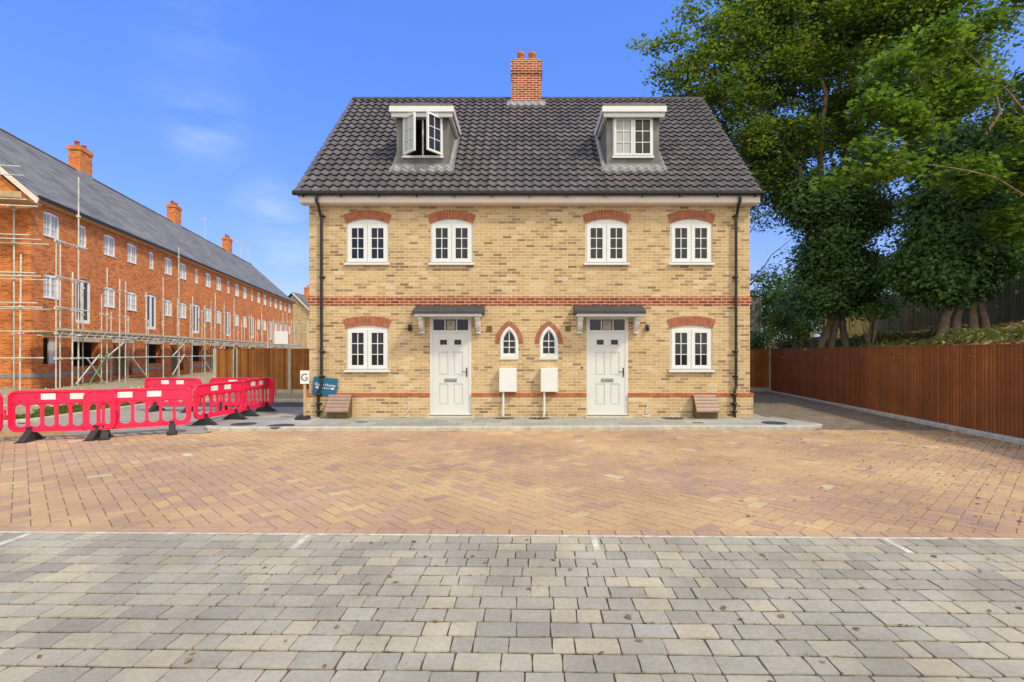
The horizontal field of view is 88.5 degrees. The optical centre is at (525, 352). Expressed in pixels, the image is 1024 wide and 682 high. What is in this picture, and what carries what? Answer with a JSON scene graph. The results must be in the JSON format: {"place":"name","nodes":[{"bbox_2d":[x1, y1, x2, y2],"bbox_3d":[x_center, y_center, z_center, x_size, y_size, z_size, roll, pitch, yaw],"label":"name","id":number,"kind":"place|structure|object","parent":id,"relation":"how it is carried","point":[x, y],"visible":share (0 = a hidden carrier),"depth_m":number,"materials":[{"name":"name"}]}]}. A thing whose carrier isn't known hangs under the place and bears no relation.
{"place":"outdoors","nodes":[
{"label":"outdoors","id":0,"kind":"place"},
{"bbox_2d":[0,369,264,422],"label":"site ground","id":1,"kind":"structure","parent":0,"point":[206,377],"depth_m":23.76,"materials":[{"name":"soil"}]},
{"bbox_2d":[0,165,51,389],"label":"scaffold","id":2,"kind":"object","parent":1,"relation":"on","point":[14,198],"visible":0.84,"depth_m":20.91,"materials":[{"name":"silver metal"}]},
{"bbox_2d":[0,128,295,388],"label":"terraced houses","id":3,"kind":"structure","parent":1,"relation":"on","point":[134,245],"depth_m":28.73,"materials":[{"name":"orange brick"}]},
{"bbox_2d":[43,274,58,299],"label":"window","id":4,"kind":"structure","parent":3,"relation":"in","point":[48,286],"depth_m":23.20,"materials":[{"name":"white plastic"}]},
{"bbox_2d":[43,212,60,240],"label":"window","id":5,"kind":"structure","parent":3,"relation":"in","point":[50,221],"depth_m":23.22,"materials":[{"name":"white plastic"}]},
{"bbox_2d":[75,279,89,323],"bbox_3d":[-21.491,-2.471,25.440,0.070,2.097,1.174,0,0,-12],"label":"window","id":6,"kind":"structure","parent":3,"relation":"in","point":[87,285],"depth_m":25.60,"materials":[{"name":"white plastic"}]},
{"bbox_2d":[80,225,87,248],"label":"window","id":7,"kind":"structure","parent":3,"relation":"in","point":[82,229],"depth_m":25.53,"materials":[{"name":"white plastic"}]},
{"bbox_2d":[103,287,114,307],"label":"window","id":8,"kind":"structure","parent":3,"relation":"in","point":[111,292],"depth_m":27.88,"materials":[{"name":"white plastic"}]},
{"bbox_2d":[104,234,115,257],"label":"window","id":9,"kind":"structure","parent":3,"relation":"in","point":[109,242],"depth_m":27.78,"materials":[{"name":"white plastic"}]},
{"bbox_2d":[127,243,137,264],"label":"window","id":10,"kind":"structure","parent":3,"relation":"in","point":[131,249],"depth_m":29.84,"materials":[{"name":"white plastic"}]},
{"bbox_2d":[127,292,137,311],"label":"window","id":11,"kind":"structure","parent":3,"relation":"in","point":[131,297],"depth_m":29.84,"materials":[{"name":"white plastic"}]},
{"bbox_2d":[149,252,153,269],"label":"window","id":12,"kind":"structure","parent":3,"relation":"in","point":[150,253],"depth_m":32.09,"materials":[{"name":"white plastic"}]},
{"bbox_2d":[147,295,155,329],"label":"window","id":13,"kind":"structure","parent":3,"relation":"in","point":[151,300],"depth_m":32.10,"materials":[{"name":"white plastic"}]},
{"bbox_2d":[165,257,172,275],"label":"window","id":14,"kind":"structure","parent":3,"relation":"in","point":[168,262],"depth_m":34.42,"materials":[{"name":"white plastic"}]},
{"bbox_2d":[165,300,172,316],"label":"window","id":15,"kind":"structure","parent":3,"relation":"in","point":[168,304],"depth_m":34.42,"materials":[{"name":"white plastic"}]},
{"bbox_2d":[180,263,185,279],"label":"window","id":16,"kind":"structure","parent":3,"relation":"in","point":[182,266],"depth_m":36.40,"materials":[{"name":"white plastic"}]},
{"bbox_2d":[180,303,186,318],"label":"window","id":17,"kind":"structure","parent":3,"relation":"in","point":[182,306],"depth_m":36.54,"materials":[{"name":"white plastic"}]},
{"bbox_2d":[193,305,198,332],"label":"window","id":18,"kind":"structure","parent":3,"relation":"in","point":[196,308],"depth_m":38.71,"materials":[{"name":"white plastic"}]},
{"bbox_2d":[195,269,197,283],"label":"window","id":19,"kind":"structure","parent":3,"relation":"in","point":[196,271],"depth_m":38.84,"materials":[{"name":"white plastic"}]},
{"bbox_2d":[206,273,210,287],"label":"window","id":20,"kind":"structure","parent":3,"relation":"in","point":[208,277],"depth_m":41.09,"materials":[{"name":"white plastic"}]},
{"bbox_2d":[206,308,210,321],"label":"window","id":21,"kind":"structure","parent":3,"relation":"in","point":[208,316],"depth_m":41.09,"materials":[{"name":"white plastic"}]},
{"bbox_2d":[217,311,219,323],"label":"window","id":22,"kind":"structure","parent":3,"relation":"in","point":[218,312],"depth_m":43.04,"materials":[{"name":"white plastic"}]},
{"bbox_2d":[217,277,220,290],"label":"window","id":23,"kind":"structure","parent":3,"relation":"in","point":[218,279],"depth_m":43.04,"materials":[{"name":"white plastic"}]},
{"bbox_2d":[226,312,229,335],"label":"window","id":24,"kind":"structure","parent":3,"relation":"in","point":[227,313],"depth_m":45.16,"materials":[{"name":"white plastic"}]},
{"bbox_2d":[235,284,238,296],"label":"window","id":25,"kind":"structure","parent":3,"relation":"in","point":[236,286],"depth_m":47.41,"materials":[{"name":"white plastic"}]},
{"bbox_2d":[235,314,239,326],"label":"window","id":26,"kind":"structure","parent":3,"relation":"in","point":[236,316],"depth_m":47.41,"materials":[{"name":"white plastic"}]},
{"bbox_2d":[243,287,245,298],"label":"window","id":27,"kind":"structure","parent":3,"relation":"in","point":[244,289],"depth_m":49.60,"materials":[{"name":"white plastic"}]},
{"bbox_2d":[243,316,246,327],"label":"window","id":28,"kind":"structure","parent":3,"relation":"in","point":[244,318],"depth_m":49.60,"materials":[{"name":"white plastic"}]},
{"bbox_2d":[250,317,253,337],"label":"window","id":29,"kind":"structure","parent":3,"relation":"in","point":[250,317],"depth_m":52.20,"materials":[{"name":"white plastic"}]},
{"bbox_2d":[257,293,260,303],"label":"window","id":30,"kind":"structure","parent":3,"relation":"in","point":[258,294],"depth_m":54.03,"materials":[{"name":"white plastic"}]},
{"bbox_2d":[257,319,260,329],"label":"window","id":31,"kind":"structure","parent":3,"relation":"in","point":[258,321],"depth_m":54.03,"materials":[{"name":"white plastic"}]},
{"bbox_2d":[269,321,271,339],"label":"window","id":32,"kind":"structure","parent":3,"relation":"in","point":[270,323],"depth_m":58.50,"materials":[{"name":"white plastic"}]},
{"bbox_2d":[23,177,301,388],"bbox_3d":[-24.409,-2.995,44.161,1.650,9.210,47.100,0,0,-12],"label":"scaffold","id":33,"kind":"object","parent":1,"relation":"on","point":[82,333],"visible":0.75,"depth_m":26.80,"materials":[{"name":"grey metal"}]},
{"bbox_2d":[267,322,308,348],"bbox_3d":[-10.300,-0.005,27.500,6.440,3.211,0.035,0,0,0],"label":"sign frame","id":34,"kind":"object","parent":1,"relation":"on","point":[307,331],"visible":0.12,"depth_m":27.48,"materials":[{"name":"beige wood"}]},
{"bbox_2d":[274,331,287,343],"bbox_3d":[-12.750,-0.785,27.415,0.700,0.670,0.030,0,0,0],"label":"site board","id":35,"kind":"object","parent":34,"relation":"attached to","point":[280,337],"visible":1,"depth_m":27.40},
{"bbox_2d":[288,285,308,348],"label":"gabled house","id":36,"kind":"structure","parent":1,"relation":"on","point":[301,311],"depth_m":76.00,"materials":[{"name":"brick"}]},
{"bbox_2d":[2,406,302,433],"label":"site road","id":37,"kind":"structure","parent":0,"point":[139,414],"depth_m":13.30,"materials":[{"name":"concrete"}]},
{"bbox_2d":[0,385,143,414],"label":"rubble","id":38,"kind":"object","parent":37,"relation":"on","point":[45,389],"visible":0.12,"depth_m":20.07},
{"bbox_2d":[144,378,201,412],"bbox_3d":[-10.120,1.211,15.121,1.840,0.970,0.600,0,0,8],"label":"safety barrier","id":39,"kind":"object","parent":37,"relation":"on","point":[190,383],"visible":0.53,"depth_m":15.10,"materials":[{"name":"red plastic"}]},
{"bbox_2d":[190,381,247,425],"bbox_3d":[-7.427,1.211,12.830,0.600,0.970,1.840,0,0,5],"label":"safety barrier","id":40,"kind":"object","parent":37,"relation":"on","point":[210,390],"visible":0.98,"depth_m":12.67,"materials":[{"name":"red plastic"}]},
{"bbox_2d":[209,377,275,411],"bbox_3d":[-8.220,1.211,15.278,1.840,0.970,0.600,0,0,-5],"label":"safety barrier","id":41,"kind":"object","parent":37,"relation":"on","point":[271,385],"visible":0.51,"depth_m":15.25,"materials":[{"name":"red plastic"}]},
{"bbox_2d":[239,378,275,415],"bbox_3d":[-7.462,1.211,14.605,0.600,0.970,1.840,0,0,-3],"label":"safety barrier","id":42,"kind":"object","parent":37,"relation":"on","point":[255,384],"visible":0.86,"depth_m":14.49,"materials":[{"name":"red plastic"}]},
{"bbox_2d":[199,402,302,406],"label":"side road","id":43,"kind":"structure","parent":0,"point":[286,404],"depth_m":17.08,"materials":[{"name":"grey asphalt"}]},
{"bbox_2d":[205,388,302,398],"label":"site ground","id":44,"kind":"structure","parent":0,"point":[287,396],"depth_m":19.25,"materials":[{"name":"grey concrete"}]},
{"bbox_2d":[0,533,1023,681],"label":"parking bay paving","id":45,"kind":"structure","parent":0,"point":[103,561],"depth_m":3.49,"materials":[{"name":"grey stone"}]},
{"bbox_2d":[0,533,913,552],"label":"bay markings","id":46,"kind":"object","parent":45,"relation":"on","point":[595,544],"visible":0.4,"depth_m":4.70,"materials":[{"name":"white paint"}]},
{"bbox_2d":[0,534,986,675],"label":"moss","id":47,"kind":"object","parent":45,"relation":"on","point":[543,636],"visible":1,"depth_m":3.48,"materials":[{"name":"green plant"}]},
{"bbox_2d":[37,414,1023,681],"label":"fallen leaves","id":48,"kind":"object","parent":45,"relation":"on","point":[761,554],"visible":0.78,"depth_m":4.37,"materials":[{"name":"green plant"}]},
{"bbox_2d":[0,430,1023,537],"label":"road","id":49,"kind":"structure","parent":0,"point":[455,482],"depth_m":6.83,"materials":[{"name":"beige brick"}]},
{"bbox_2d":[0,394,5,430],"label":"safety barrier","id":50,"kind":"object","parent":49,"relation":"on","point":[2,411],"visible":1,"depth_m":9.86,"materials":[{"name":"red plastic"}]},
{"bbox_2d":[0,430,64,434],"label":"timber board","id":51,"kind":"object","parent":49,"relation":"on","point":[5,432],"visible":0.6,"depth_m":10.83,"materials":[{"name":"brown wood"}]},
{"bbox_2d":[7,389,119,443],"bbox_3d":[-8.974,1.211,10.249,1.840,0.970,0.600,0,1,-13],"label":"safety barrier","id":52,"kind":"object","parent":49,"relation":"on","point":[27,399],"visible":0.99,"depth_m":10.20,"materials":[{"name":"red plastic"}]},
{"bbox_2d":[83,387,194,439],"bbox_3d":[-7.855,1.211,10.751,1.840,0.970,0.600,0,0,-33],"label":"safety barrier","id":53,"kind":"object","parent":49,"relation":"on","point":[146,396],"visible":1,"depth_m":10.77,"materials":[{"name":"red plastic"}]},
{"bbox_2d":[599,414,1023,523],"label":"debris","id":54,"kind":"object","parent":49,"relation":"on","point":[913,456],"visible":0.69,"depth_m":9.39,"materials":[{"name":"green plant"}]},
{"bbox_2d":[0,0,1023,338],"label":"sky","id":55,"kind":"structure","parent":0,"point":[219,110],"materials":[{"name":"blue"}]},
{"bbox_2d":[214,409,811,425],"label":"pavement","id":56,"kind":"structure","parent":0,"point":[285,418],"depth_m":12.36,"materials":[{"name":"grey concrete"}]},
{"bbox_2d":[230,422,256,425],"bbox_3d":[-6.384,1.625,11.903,0.540,0.030,0.540,0,0,0],"label":"manhole cover","id":57,"kind":"object","parent":56,"relation":"on","point":[243,423],"visible":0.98,"depth_m":11.83,"materials":[{"name":"metal"}]},
{"bbox_2d":[267,424,294,428],"bbox_3d":[-5.420,1.625,11.625,0.580,0.030,0.580,0,0,0],"label":"manhole cover","id":58,"kind":"object","parent":56,"relation":"on","point":[275,426],"visible":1,"depth_m":11.62,"materials":[{"name":"metal"}]},
{"bbox_2d":[295,371,310,419],"bbox_3d":[-5.394,1.027,12.735,0.305,1.186,0.230,0,0,0],"label":"plot sign","id":59,"kind":"object","parent":56,"relation":"on","point":[304,378],"visible":1,"depth_m":12.72,"materials":[{"name":"white plastic"}]},
{"bbox_2d":[325,395,352,418],"bbox_3d":[-4.607,1.335,12.980,0.557,0.570,0.400,0,0,0],"label":"meter housing","id":60,"kind":"object","parent":56,"relation":"on","point":[338,406],"visible":1,"depth_m":12.88,"materials":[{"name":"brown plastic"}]},
{"bbox_2d":[495,417,514,418],"bbox_3d":[-0.525,1.625,13.048,0.520,0.030,0.520,0,0,0],"label":"manhole cover","id":61,"kind":"object","parent":56,"relation":"on","point":[505,418],"visible":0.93,"depth_m":12.89,"materials":[{"name":"metal"}]},
{"bbox_2d":[292,51,765,418],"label":"semi detached house","id":62,"kind":"structure","parent":56,"relation":"on","point":[526,249],"depth_m":13.24,"materials":[{"name":"brick"}]},
{"bbox_2d":[312,376,337,395],"bbox_3d":[-5.030,0.856,13.180,0.610,0.460,0.016,6,0,0],"label":"directional board","id":63,"kind":"object","parent":62,"relation":"on","point":[329,387],"visible":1,"depth_m":13.18,"materials":[{"name":"blue plastic"}]},
{"bbox_2d":[343,219,389,264],"bbox_3d":[-3.986,-2.785,13.250,1.156,1.166,0.170,0,0,0],"label":"window","id":64,"kind":"structure","parent":62,"relation":"in","point":[367,239],"depth_m":13.27,"materials":[{"name":"white plastic"}]},
{"bbox_2d":[343,325,389,371],"bbox_3d":[-3.986,-0.098,13.250,1.156,1.175,0.170,0,0,0],"label":"window","id":65,"kind":"structure","parent":62,"relation":"in","point":[367,345],"depth_m":13.26,"materials":[{"name":"white plastic"}]},
{"bbox_2d":[430,318,471,414],"bbox_3d":[-1.888,0.343,13.253,1.050,2.454,0.134,0,0,0],"label":"door","id":66,"kind":"structure","parent":62,"relation":"in","point":[450,338],"depth_m":13.25,"materials":[{"name":"white wood"}]},
{"bbox_2d":[428,219,474,264],"bbox_3d":[-1.866,-2.785,13.250,1.156,1.166,0.170,0,0,0],"label":"window","id":67,"kind":"structure","parent":62,"relation":"in","point":[451,239],"depth_m":13.27,"materials":[{"name":"white plastic"}]},
{"bbox_2d":[500,326,518,358],"bbox_3d":[-0.414,-0.250,13.260,0.473,0.845,0.100,0,0,0],"label":"window","id":68,"kind":"structure","parent":62,"relation":"in","point":[509,344],"depth_m":13.24,"materials":[{"name":"white plastic"}]},
{"bbox_2d":[539,326,557,358],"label":"window","id":69,"kind":"structure","parent":62,"relation":"in","point":[548,344],"depth_m":13.24,"materials":[{"name":"white plastic"}]},
{"bbox_2d":[584,219,629,264],"bbox_3d":[2.038,-2.785,13.250,1.156,1.166,0.170,0,0,0],"label":"window","id":70,"kind":"structure","parent":62,"relation":"in","point":[605,239],"depth_m":13.27,"materials":[{"name":"white plastic"}]},
{"bbox_2d":[586,318,627,414],"bbox_3d":[2.056,0.343,13.253,1.050,2.454,0.134,0,0,0],"label":"door","id":71,"kind":"structure","parent":62,"relation":"in","point":[606,338],"depth_m":13.25,"materials":[{"name":"white wood"}]},
{"bbox_2d":[668,219,714,264],"bbox_3d":[4.170,-2.785,13.250,1.156,1.166,0.170,0,0,0],"label":"window","id":72,"kind":"structure","parent":62,"relation":"in","point":[690,239],"depth_m":13.27,"materials":[{"name":"white plastic"}]},
{"bbox_2d":[668,325,714,371],"bbox_3d":[4.170,-0.098,13.250,1.156,1.175,0.170,0,0,0],"label":"window","id":73,"kind":"structure","parent":62,"relation":"in","point":[690,345],"depth_m":13.26,"materials":[{"name":"white plastic"}]},
{"bbox_2d":[311,416,754,417],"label":"gravel","id":74,"kind":"structure","parent":56,"relation":"on","point":[529,417],"depth_m":13.10,"materials":[{"name":"grey gravel"}]},
{"bbox_2d":[529,417,549,419],"bbox_3d":[0.338,1.625,12.994,0.540,0.030,0.540,0,0,0],"label":"manhole cover","id":75,"kind":"object","parent":56,"relation":"on","point":[539,418],"visible":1,"depth_m":12.88,"materials":[{"name":"metal"}]},
{"bbox_2d":[661,417,683,419],"bbox_3d":[3.628,1.625,12.994,0.540,0.030,0.540,0,0,0],"label":"manhole cover","id":76,"kind":"object","parent":56,"relation":"on","point":[675,418],"visible":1,"depth_m":12.88,"materials":[{"name":"metal"}]},
{"bbox_2d":[692,395,719,418],"bbox_3d":[4.446,1.335,12.980,0.557,0.570,0.400,0,0,0],"label":"meter housing","id":77,"kind":"object","parent":56,"relation":"on","point":[705,406],"visible":1,"depth_m":12.88,"materials":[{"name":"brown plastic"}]},
{"bbox_2d":[761,421,786,424],"bbox_3d":[5.714,1.625,12.087,0.540,0.030,0.540,0,0,0],"label":"manhole cover","id":78,"kind":"object","parent":56,"relation":"on","point":[774,422],"visible":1,"depth_m":12.13,"materials":[{"name":"metal"}]},
{"bbox_2d":[750,391,946,429],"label":"driveway","id":79,"kind":"structure","parent":0,"point":[771,404],"depth_m":14.31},
{"bbox_2d":[771,344,1023,438],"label":"timber fence","id":80,"kind":"object","parent":79,"relation":"on","point":[959,386],"visible":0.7,"depth_m":12.66,"materials":[{"name":"brown wood"}]},
{"bbox_2d":[764,324,1023,348],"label":"earth bank","id":81,"kind":"structure","parent":0,"point":[983,341],"depth_m":17.98,"materials":[{"name":"green plant"}]},
{"bbox_2d":[750,327,775,348],"bbox_3d":[10.709,-0.443,24.371,1.827,1.595,1.561,0,0,-10],"label":"shrub","id":82,"kind":"object","parent":81,"relation":"on","point":[756,342],"visible":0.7,"depth_m":24.25,"materials":[{"name":"green plant"}]},
{"bbox_2d":[626,0,917,347],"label":"sycamore tree","id":83,"kind":"object","parent":81,"relation":"on","point":[835,273],"visible":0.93,"depth_m":19.51,"materials":[{"name":"green plant"}]},
{"bbox_2d":[757,301,802,348],"bbox_3d":[10.915,-0.952,22.442,1.938,2.512,1.460,0,0,12],"label":"shrub","id":84,"kind":"object","parent":81,"relation":"on","point":[779,321],"visible":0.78,"depth_m":22.33,"materials":[{"name":"green plant"}]},
{"bbox_2d":[750,262,822,337],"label":"broadleaf tree","id":85,"kind":"object","parent":81,"relation":"on","point":[818,327],"visible":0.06,"depth_m":41.78,"materials":[{"name":"green plant"}]},
{"bbox_2d":[753,296,822,340],"bbox_3d":[18.587,-1.250,39.839,8.398,6.053,7.054,0,0,0],"label":"broadleaf tree","id":86,"kind":"object","parent":81,"relation":"on","point":[771,336],"visible":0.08,"depth_m":39.05,"materials":[{"name":"green plant"}]},
{"bbox_2d":[761,332,816,351],"bbox_3d":[10.814,-0.273,21.476,2.028,1.279,1.406,0,0,0],"label":"shrub","id":87,"kind":"object","parent":81,"relation":"on","point":[784,345],"visible":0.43,"depth_m":21.40,"materials":[{"name":"green plant"}]},
{"bbox_2d":[775,317,822,347],"bbox_3d":[10.739,-0.515,20.406,1.454,1.718,1.417,0,0,-8],"label":"shrub","id":88,"kind":"object","parent":81,"relation":"on","point":[803,333],"visible":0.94,"depth_m":20.32,"materials":[{"name":"green plant"}]},
{"bbox_2d":[823,306,873,337],"bbox_3d":[16.200,-1.661,26.300,4.869,2.322,0.100,0,0,-33],"label":"boundary fence","id":89,"kind":"object","parent":81,"relation":"on","point":[856,328],"visible":0.04,"depth_m":26.66,"materials":[{"name":"beige wood"}]},
{"bbox_2d":[833,298,900,345],"bbox_3d":[12.210,-0.975,18.770,1.921,1.991,1.400,0,0,43],"label":"shrub","id":90,"kind":"object","parent":81,"relation":"on","point":[870,312],"visible":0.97,"depth_m":18.55,"materials":[{"name":"green plant"}]},
{"bbox_2d":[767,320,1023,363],"bbox_3d":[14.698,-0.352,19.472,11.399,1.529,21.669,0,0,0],"label":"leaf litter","id":91,"kind":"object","parent":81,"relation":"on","point":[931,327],"visible":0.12,"depth_m":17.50,"materials":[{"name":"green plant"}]},
{"bbox_2d":[783,320,1023,359],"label":"undergrowth","id":92,"kind":"object","parent":81,"relation":"on","point":[965,334],"visible":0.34,"depth_m":15.42,"materials":[{"name":"green plant"}]},
{"bbox_2d":[807,0,1023,336],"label":"sycamore tree","id":93,"kind":"object","parent":81,"relation":"on","point":[933,260],"visible":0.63,"depth_m":17.14,"materials":[{"name":"green plant"}]},
{"bbox_2d":[807,0,1023,258],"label":"sycamore tree","id":94,"kind":"object","parent":81,"relation":"on","point":[912,119],"visible":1,"depth_m":14.02,"materials":[{"name":"green plant"}]},
{"bbox_2d":[874,269,1023,331],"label":"boundary fence","id":95,"kind":"object","parent":81,"relation":"on","point":[1011,308],"visible":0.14,"depth_m":21.82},
{"label":"ground","id":96,"kind":"structure","parent":0,"visible":0},
{"bbox_2d":[3,401,151,419],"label":"grass","id":97,"kind":"structure","parent":96,"relation":"on","point":[49,411],"depth_m":14.26,"materials":[{"name":"green plant"}]},
{"bbox_2d":[3,399,302,424],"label":"kerb","id":98,"kind":"structure","parent":96,"relation":"on","point":[46,418],"depth_m":14.76,"materials":[{"name":"concrete"}]},
{"bbox_2d":[213,349,235,392],"bbox_3d":[-11.550,0.814,20.200,0.878,1.932,0.100,0,0,0],"label":"panel fence","id":99,"kind":"object","parent":96,"relation":"on","point":[223,363],"visible":0.62,"depth_m":20.18,"materials":[{"name":"wood"}]},
{"bbox_2d":[234,349,308,394],"bbox_3d":[-8.025,0.814,20.200,6.288,1.932,0.100,0,0,0],"label":"panel fence","id":100,"kind":"object","parent":96,"relation":"on","point":[283,368],"visible":0.36,"depth_m":20.18,"materials":[{"name":"wood"}]},
{"bbox_2d":[204,425,707,431],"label":"kerb","id":101,"kind":"structure","parent":96,"relation":"on","point":[211,428],"depth_m":11.46,"materials":[{"name":"concrete"}]},
{"bbox_2d":[0,531,1023,539],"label":"edging line","id":102,"kind":"object","parent":96,"relation":"on","point":[502,535],"visible":0.25,"depth_m":4.88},
{"bbox_2d":[750,349,770,390],"bbox_3d":[8.140,0.824,22.360,4.578,1.952,0.100,0,0,0],"label":"panel fence","id":103,"kind":"object","parent":96,"relation":"on","point":[760,369],"visible":0.13,"depth_m":22.34,"materials":[{"name":"wood"}]},
{"bbox_2d":[707,417,821,429],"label":"kerb","id":104,"kind":"structure","parent":96,"relation":"on","point":[812,426],"depth_m":11.59,"materials":[{"name":"grey concrete"}]},
{"bbox_2d":[768,390,1023,444],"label":"kerb","id":105,"kind":"structure","parent":96,"relation":"on","point":[1006,438],"depth_m":12.20,"materials":[{"name":"grey concrete"}]},
{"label":"earth bank","id":106,"kind":"structure","parent":0,"visible":0},
{"bbox_2d":[750,298,761,341],"bbox_3d":[10.600,-1.511,26.000,2.098,2.422,0.100,0,0,0],"label":"slatted screen","id":107,"kind":"object","parent":106,"relation":"on","point":[754,320],"visible":0.19,"depth_m":25.98,"materials":[{"name":"grey wood"}]},
{"bbox_2d":[750,202,826,334],"bbox_3d":[12.536,-3.896,26.906,5.838,8.593,4.027,0,0,29],"label":"yew tree","id":108,"kind":"object","parent":106,"relation":"on","point":[767,299],"visible":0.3,"depth_m":26.66,"materials":[{"name":"green plant"}]}
]}

